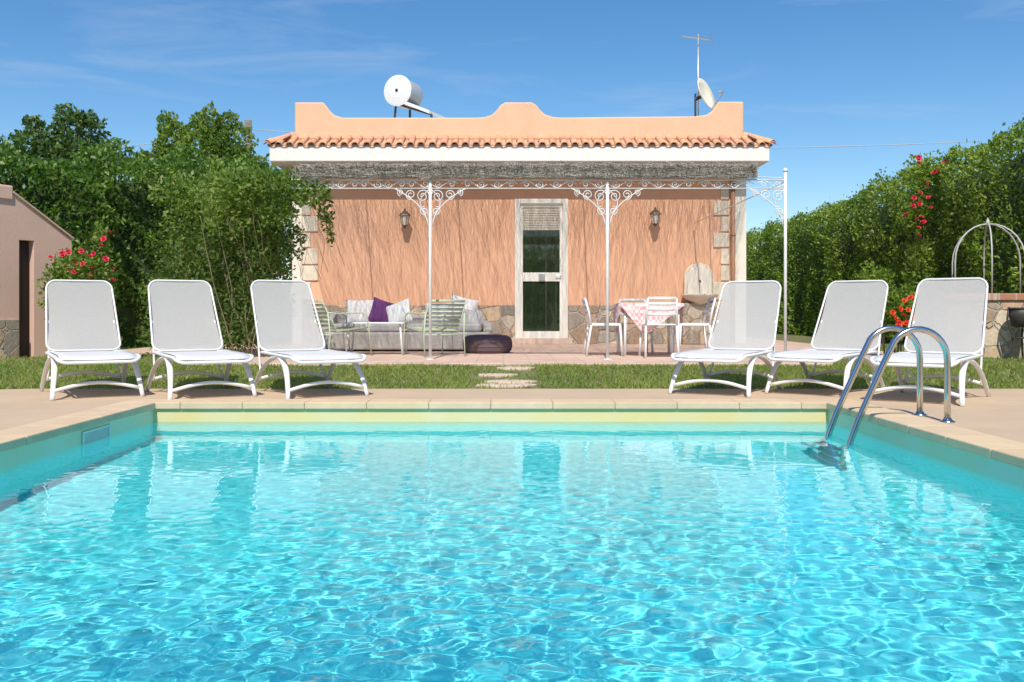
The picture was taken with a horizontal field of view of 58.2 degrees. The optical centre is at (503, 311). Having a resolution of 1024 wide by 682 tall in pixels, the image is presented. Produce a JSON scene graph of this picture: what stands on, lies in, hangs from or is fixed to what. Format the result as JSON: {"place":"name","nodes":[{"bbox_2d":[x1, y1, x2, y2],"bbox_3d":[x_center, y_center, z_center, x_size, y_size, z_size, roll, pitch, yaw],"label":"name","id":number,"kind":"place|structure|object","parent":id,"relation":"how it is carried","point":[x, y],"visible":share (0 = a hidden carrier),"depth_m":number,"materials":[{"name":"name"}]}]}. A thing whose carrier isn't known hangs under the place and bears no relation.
{"place":"outdoors","nodes":[
{"label":"outdoors","id":0,"kind":"place"},
{"bbox_2d":[125,340,893,365],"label":"terrace","id":1,"kind":"structure","parent":0,"point":[525,354],"depth_m":12.64,"materials":[{"name":"ceramic"}]},
{"bbox_2d":[311,299,371,355],"bbox_3d":[-2.337,0.228,12.905,0.785,0.786,0.640,0,0,-38],"label":"lounge chair","id":2,"kind":"object","parent":1,"relation":"on","point":[337,329],"visible":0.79,"depth_m":12.71,"materials":[{"name":"green metal"}]},
{"bbox_2d":[344,322,407,354],"bbox_3d":[-1.820,0.388,13.250,0.840,0.467,0.560,0,0,0],"label":"coffee table","id":3,"kind":"object","parent":1,"relation":"on","point":[354,323],"visible":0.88,"depth_m":13.00,"materials":[{"name":"white plastic"}]},
{"bbox_2d":[321,311,492,349],"bbox_3d":[-1.504,0.295,14.652,2.683,0.590,1.005,0,0,0],"label":"garden sofa","id":4,"kind":"object","parent":1,"relation":"on","point":[384,336],"visible":0.52,"depth_m":14.15,"materials":[{"name":"grey fabric"}]},
{"bbox_2d":[345,300,372,321],"bbox_3d":[-2.263,0.011,14.620,0.500,0.420,0.130,0,-20,0],"label":"cushion","id":5,"kind":"object","parent":4,"relation":"on","point":[364,306],"visible":0.74,"depth_m":14.57,"materials":[{"name":"fabric"}]},
{"bbox_2d":[368,297,392,321],"bbox_3d":[-1.897,0.021,14.550,0.420,0.420,0.130,18,-22,-11],"label":"cushion","id":6,"kind":"object","parent":4,"relation":"on","point":[378,312],"visible":0.72,"depth_m":14.48,"materials":[{"name":"purple fabric"}]},
{"bbox_2d":[386,298,412,321],"bbox_3d":[-1.634,0.032,14.420,0.420,0.400,0.130,-21,-27,13],"label":"cushion","id":7,"kind":"object","parent":4,"relation":"on","point":[397,312],"visible":0.81,"depth_m":14.37,"materials":[{"name":"white fabric"}]},
{"bbox_2d":[425,303,450,320],"bbox_3d":[-1.029,0.033,14.620,0.420,0.360,0.130,0,-20,-5],"label":"cushion","id":8,"kind":"object","parent":4,"relation":"on","point":[426,304],"visible":0.19,"depth_m":14.57,"materials":[{"name":"fabric"}]},
{"bbox_2d":[447,294,478,315],"bbox_3d":[-0.639,-0.043,14.620,0.450,0.400,0.130,14,-22,-8],"label":"cushion","id":9,"kind":"object","parent":4,"relation":"on","point":[471,304],"visible":0.44,"depth_m":14.61,"materials":[{"name":"fabric"}]},
{"bbox_2d":[457,309,483,323],"bbox_3d":[-0.512,0.107,14.400,0.380,0.320,0.130,6,-34,8],"label":"cushion","id":10,"kind":"object","parent":4,"relation":"on","point":[473,316],"visible":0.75,"depth_m":14.34,"materials":[{"name":"grey fabric"}]},
{"bbox_2d":[402,299,466,356],"bbox_3d":[-0.942,0.228,12.788,0.640,0.786,0.785,0,0,-32],"label":"lounge chair","id":11,"kind":"object","parent":1,"relation":"on","point":[424,328],"visible":0.94,"depth_m":12.61,"materials":[{"name":"white metal"}]},
{"bbox_2d":[462,334,512,353],"bbox_3d":[-0.234,0.482,13.750,0.752,0.275,0.752,0,0,0],"label":"pouf","id":12,"kind":"object","parent":1,"relation":"on","point":[487,344],"visible":0.94,"depth_m":13.45,"materials":[{"name":"purple fabric"}]},
{"bbox_2d":[263,102,776,343],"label":"house","id":13,"kind":"structure","parent":1,"relation":"on","point":[524,266],"depth_m":17.50,"materials":[{"name":"orange paint"}]},
{"bbox_2d":[399,208,410,227],"bbox_3d":[-1.849,-1.755,17.354,0.230,0.381,0.289,0,0,0],"label":"wall lantern","id":14,"kind":"object","parent":13,"relation":"attached to","point":[404,215],"depth_m":17.26,"materials":[{"name":"glass"}]},
{"bbox_2d":[384,75,443,117],"bbox_3d":[-1.878,-4.090,19.417,1.088,1.686,0.750,0,0,22],"label":"solar water heater","id":15,"kind":"object","parent":13,"relation":"on","point":[402,91],"visible":0.9,"depth_m":19.20,"materials":[{"name":"white metal"}]},
{"bbox_2d":[515,199,567,337],"bbox_3d":[0.726,-0.814,17.525,1.011,2.649,0.130,0,0,0],"label":"door","id":16,"kind":"structure","parent":13,"relation":"in","point":[541,252],"depth_m":17.53,"materials":[{"name":"beige paint"}]},
{"bbox_2d":[650,207,660,226],"bbox_3d":[2.863,-1.780,17.354,0.230,0.381,0.289,0,0,0],"label":"wall lantern","id":17,"kind":"object","parent":13,"relation":"attached to","point":[655,213],"depth_m":17.26,"materials":[{"name":"glass"}]},
{"bbox_2d":[682,33,713,115],"bbox_3d":[3.908,-4.441,18.625,0.624,2.382,0.444,0,0,35],"label":"television antenna","id":18,"kind":"object","parent":13,"relation":"on","point":[697,37],"visible":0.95,"depth_m":18.59,"materials":[{"name":"metal"}]},
{"bbox_2d":[694,78,723,115],"bbox_3d":[4.092,-3.967,18.450,0.529,1.434,0.529,0,0,-8],"label":"satellite dish","id":19,"kind":"object","parent":13,"relation":"on","point":[706,94],"visible":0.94,"depth_m":18.50,"materials":[{"name":"beige paint"}]},
{"bbox_2d":[291,160,787,359],"bbox_3d":[0.349,-1.093,14.545,8.668,3.425,5.752,0,0,0],"label":"pergola","id":20,"kind":"object","parent":1,"relation":"on","point":[369,171],"visible":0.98,"depth_m":11.78,"materials":[{"name":"white paint"}]},
{"bbox_2d":[582,298,622,355],"bbox_3d":[1.384,0.215,12.950,0.564,0.815,0.483,0,0,0],"label":"dining chair","id":21,"kind":"object","parent":1,"relation":"on","point":[586,309],"visible":0.9,"depth_m":12.74,"materials":[{"name":"white plastic"}]},
{"bbox_2d":[619,299,653,353],"bbox_3d":[1.950,0.215,13.656,0.483,0.815,0.564,0,0,0],"label":"dining chair","id":22,"kind":"object","parent":1,"relation":"on","point":[637,300],"visible":0.34,"depth_m":13.84,"materials":[{"name":"white plastic"}]},
{"bbox_2d":[618,310,679,356],"bbox_3d":[2.040,0.256,13.000,0.800,0.728,0.800,0,0,0],"label":"dining table","id":23,"kind":"object","parent":1,"relation":"on","point":[625,332],"visible":0.42,"depth_m":12.63,"materials":[{"name":"white plastic"}]},
{"bbox_2d":[613,303,683,333],"bbox_3d":[2.038,0.112,13.002,0.920,0.454,0.920,0,0,0],"label":"tablecloth","id":24,"kind":"object","parent":23,"relation":"on","point":[635,312],"visible":0.58,"depth_m":12.57,"materials":[{"name":"pink fabric"}]},
{"bbox_2d":[638,297,679,357],"bbox_3d":[2.100,0.215,12.384,0.483,0.815,0.564,0,0,0],"label":"dining chair","id":25,"kind":"object","parent":1,"relation":"on","point":[647,314],"visible":1,"depth_m":12.17,"materials":[{"name":"white plastic"}]},
{"bbox_2d":[673,298,715,352],"bbox_3d":[2.696,0.215,12.950,0.564,0.815,0.483,0,0,0],"label":"dining chair","id":26,"kind":"object","parent":1,"relation":"on","point":[703,324],"visible":0.86,"depth_m":12.96,"materials":[{"name":"white plastic"}]},
{"bbox_2d":[681,263,720,344],"bbox_3d":[3.729,-0.148,17.300,0.747,1.535,0.680,0,0,0],"label":"wall fountain","id":27,"kind":"object","parent":1,"relation":"on","point":[698,285],"depth_m":17.18,"materials":[{"name":"stone"}]},
{"bbox_2d":[859,261,916,353],"bbox_3d":[5.361,-0.034,12.743,0.716,1.372,0.995,0,0,-23],"label":"rose bush","id":28,"kind":"object","parent":1,"relation":"on","point":[897,310],"visible":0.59,"depth_m":12.67,"materials":[{"name":"green plant"}]},
{"bbox_2d":[0,389,1023,442],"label":"pool deck","id":29,"kind":"structure","parent":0,"point":[999,412],"depth_m":8.01,"materials":[{"name":"beige stone"}]},
{"bbox_2d":[39,279,144,400],"bbox_3d":[-3.810,0.222,8.463,0.754,1.067,1.470,0,0,-31],"label":"sun lounger","id":30,"kind":"object","parent":29,"relation":"on","point":[80,324],"visible":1,"depth_m":8.84,"materials":[{"name":"white fabric"}]},
{"bbox_2d":[145,279,256,399],"bbox_3d":[-2.820,0.222,8.463,0.754,1.067,1.470,0,0,-31],"label":"sun lounger","id":31,"kind":"object","parent":29,"relation":"on","point":[183,328],"visible":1,"depth_m":8.84,"materials":[{"name":"white plastic"}]},
{"bbox_2d":[250,280,368,398],"bbox_3d":[-1.840,0.222,8.513,0.754,1.067,1.470,0,0,-31],"label":"sun lounger","id":32,"kind":"object","parent":29,"relation":"on","point":[285,319],"visible":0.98,"depth_m":8.88,"materials":[{"name":"white plastic"}]},
{"bbox_2d":[0,399,1023,468],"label":"pool coping","id":33,"kind":"object","parent":29,"relation":"on","point":[1004,450],"visible":0.99,"depth_m":7.47,"materials":[{"name":"stone"}]},
{"bbox_2d":[668,280,781,397],"bbox_3d":[2.150,0.222,8.713,0.754,1.067,1.470,0,0,31],"label":"sun lounger","id":34,"kind":"object","parent":29,"relation":"on","point":[747,319],"visible":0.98,"depth_m":9.09,"materials":[{"name":"white plastic"}]},
{"bbox_2d":[764,280,887,397],"bbox_3d":[3.087,0.222,8.660,0.754,1.067,1.470,0,0,40],"label":"sun lounger","id":35,"kind":"object","parent":29,"relation":"on","point":[852,319],"visible":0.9,"depth_m":9.00,"materials":[{"name":"white plastic"}]},
{"bbox_2d":[825,325,955,444],"bbox_3d":[2.635,0.965,6.420,0.830,1.730,0.508,0,0,0],"label":"pool ladder","id":36,"kind":"object","parent":29,"relation":"attached to","point":[908,332],"visible":0.67,"depth_m":6.21,"materials":[{"name":"metal"}]},
{"bbox_2d":[869,277,990,406],"bbox_3d":[3.728,0.222,7.974,0.755,1.067,1.470,0,0,38],"label":"sun lounger","id":37,"kind":"object","parent":29,"relation":"on","point":[952,312],"visible":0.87,"depth_m":8.32,"materials":[{"name":"white plastic"}]},
{"bbox_2d":[0,409,1023,487],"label":"pool basin","id":38,"kind":"object","parent":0,"point":[1002,471],"visible":0.07,"depth_m":7.50,"materials":[{"name":"tile"}]},
{"bbox_2d":[82,424,110,444],"bbox_3d":[-2.844,0.870,6.440,0.011,0.110,0.440,0,0,0],"label":"pool skimmer","id":39,"kind":"object","parent":38,"relation":"attached to","point":[94,434],"visible":0.73,"depth_m":6.44,"materials":[{"name":"teal plastic"}]},
{"bbox_2d":[0,422,1023,681],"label":"water","id":40,"kind":"structure","parent":38,"relation":"in","point":[480,552],"depth_m":3.37,"materials":[{"name":"blue liquid"}]},
{"bbox_2d":[0,333,1023,388],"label":"ground","id":41,"kind":"structure","parent":0,"point":[798,338],"depth_m":9.97,"materials":[{"name":"plant"}]},
{"bbox_2d":[0,184,73,358],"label":"outbuilding","id":42,"kind":"structure","parent":41,"relation":"on","point":[32,238],"depth_m":12.95,"materials":[{"name":"pink paint"}]},
{"bbox_2d":[19,240,28,357],"bbox_3d":[-6.797,-0.098,12.962,0.040,1.797,0.223,0,0,30],"label":"door","id":43,"kind":"structure","parent":42,"relation":"in","point":[23,245],"depth_m":12.99,"materials":[{"name":"brown wood"}]},
{"bbox_2d":[0,102,123,177],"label":"garden tree","id":44,"kind":"object","parent":41,"relation":"on","point":[46,143],"visible":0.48,"depth_m":17.02,"materials":[{"name":"green plant"}]},
{"bbox_2d":[36,220,118,318],"bbox_3d":[-5.671,-0.286,12.346,1.131,1.877,0.758,0,0,0],"label":"rose bush","id":45,"kind":"object","parent":41,"relation":"on","point":[81,269],"visible":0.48,"depth_m":12.21,"materials":[{"name":"green plant"}]},
{"bbox_2d":[0,134,291,349],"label":"hedge","id":46,"kind":"object","parent":41,"relation":"on","point":[77,196],"visible":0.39,"depth_m":15.90,"materials":[{"name":"green plant"}]},
{"bbox_2d":[125,101,262,180],"bbox_3d":[-6.894,-1.989,20.480,3.020,5.397,1.985,0,0,0],"label":"garden tree","id":47,"kind":"object","parent":41,"relation":"on","point":[206,133],"visible":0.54,"depth_m":20.24,"materials":[{"name":"green plant"}]},
{"bbox_2d":[137,153,344,356],"bbox_3d":[-3.626,-0.738,12.585,3.380,2.909,1.428,0,0,38],"label":"climbing plant","id":48,"kind":"object","parent":41,"relation":"on","point":[238,186],"visible":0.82,"depth_m":12.46,"materials":[{"name":"green plant"}]},
{"bbox_2d":[239,120,251,162],"bbox_3d":[-6.955,-2.268,24.950,0.266,5.835,0.374,0,0,24],"label":"utility pole","id":49,"kind":"object","parent":41,"relation":"on","point":[248,125],"visible":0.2,"depth_m":24.92,"materials":[{"name":"grey wood"}]},
{"bbox_2d":[252,129,976,147],"bbox_3d":[3.557,-4.810,25.950,21.072,0.402,0.021,0,0,-6],"label":"overhead wire","id":50,"kind":"object","parent":49,"relation":"attached to","point":[770,147],"visible":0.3,"depth_m":26.57,"materials":[{"name":"grey paint"}]},
{"bbox_2d":[478,373,517,376],"bbox_3d":[-0.054,0.702,10.046,0.435,0.036,0.277,0,0,0],"label":"stepping stone","id":51,"kind":"object","parent":41,"relation":"on","point":[497,375],"visible":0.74,"depth_m":9.97,"materials":[{"name":"beige stone"}]},
{"bbox_2d":[476,385,522,387],"bbox_3d":[-0.009,0.756,9.276,0.535,0.036,0.294,0,0,0],"label":"stepping stone","id":52,"kind":"object","parent":41,"relation":"on","point":[508,386],"visible":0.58,"depth_m":9.16,"materials":[{"name":"beige stone"}]},
{"bbox_2d":[477,383,536,386],"bbox_3d":[0.035,0.754,9.304,0.608,0.036,0.296,0,0,0],"label":"stepping stone","id":53,"kind":"object","parent":41,"relation":"on","point":[526,384],"visible":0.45,"depth_m":9.27,"materials":[{"name":"beige stone"}]},
{"bbox_2d":[484,379,536,383],"bbox_3d":[0.080,0.739,9.580,0.507,0.036,0.338,0,0,24],"label":"stepping stone","id":54,"kind":"object","parent":41,"relation":"on","point":[509,381],"visible":0.64,"depth_m":9.48,"materials":[{"name":"beige stone"}]},
{"bbox_2d":[497,366,534,369],"bbox_3d":[0.147,0.662,10.622,0.441,0.036,0.354,0,0,0],"label":"stepping stone","id":55,"kind":"object","parent":41,"relation":"on","point":[518,368],"visible":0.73,"depth_m":10.53,"materials":[{"name":"beige stone"}]},
{"bbox_2d":[746,113,1023,342],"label":"hedge","id":56,"kind":"object","parent":41,"relation":"on","point":[831,247],"visible":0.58,"depth_m":18.84,"materials":[{"name":"green plant"}]},
{"bbox_2d":[896,149,948,307],"bbox_3d":[7.845,-1.190,17.092,0.998,3.683,0.888,0,0,0],"label":"climbing rose","id":57,"kind":"object","parent":41,"relation":"on","point":[921,217],"visible":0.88,"depth_m":17.13,"materials":[{"name":"green plant"}]},
{"bbox_2d":[952,218,1023,357],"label":"stone well","id":58,"kind":"object","parent":41,"relation":"on","point":[997,341],"visible":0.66,"depth_m":12.82,"materials":[{"name":"beige stone"}]},
{"bbox_2d":[1005,307,1023,358],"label":"iron stand","id":59,"kind":"object","parent":41,"relation":"on","point":[1015,315],"visible":0.97,"depth_m":12.46,"materials":[{"name":"black metal"}]},
{"bbox_2d":[0,0,1023,279],"label":"sky","id":60,"kind":"structure","parent":0,"point":[816,74],"materials":[{"name":"blue"}]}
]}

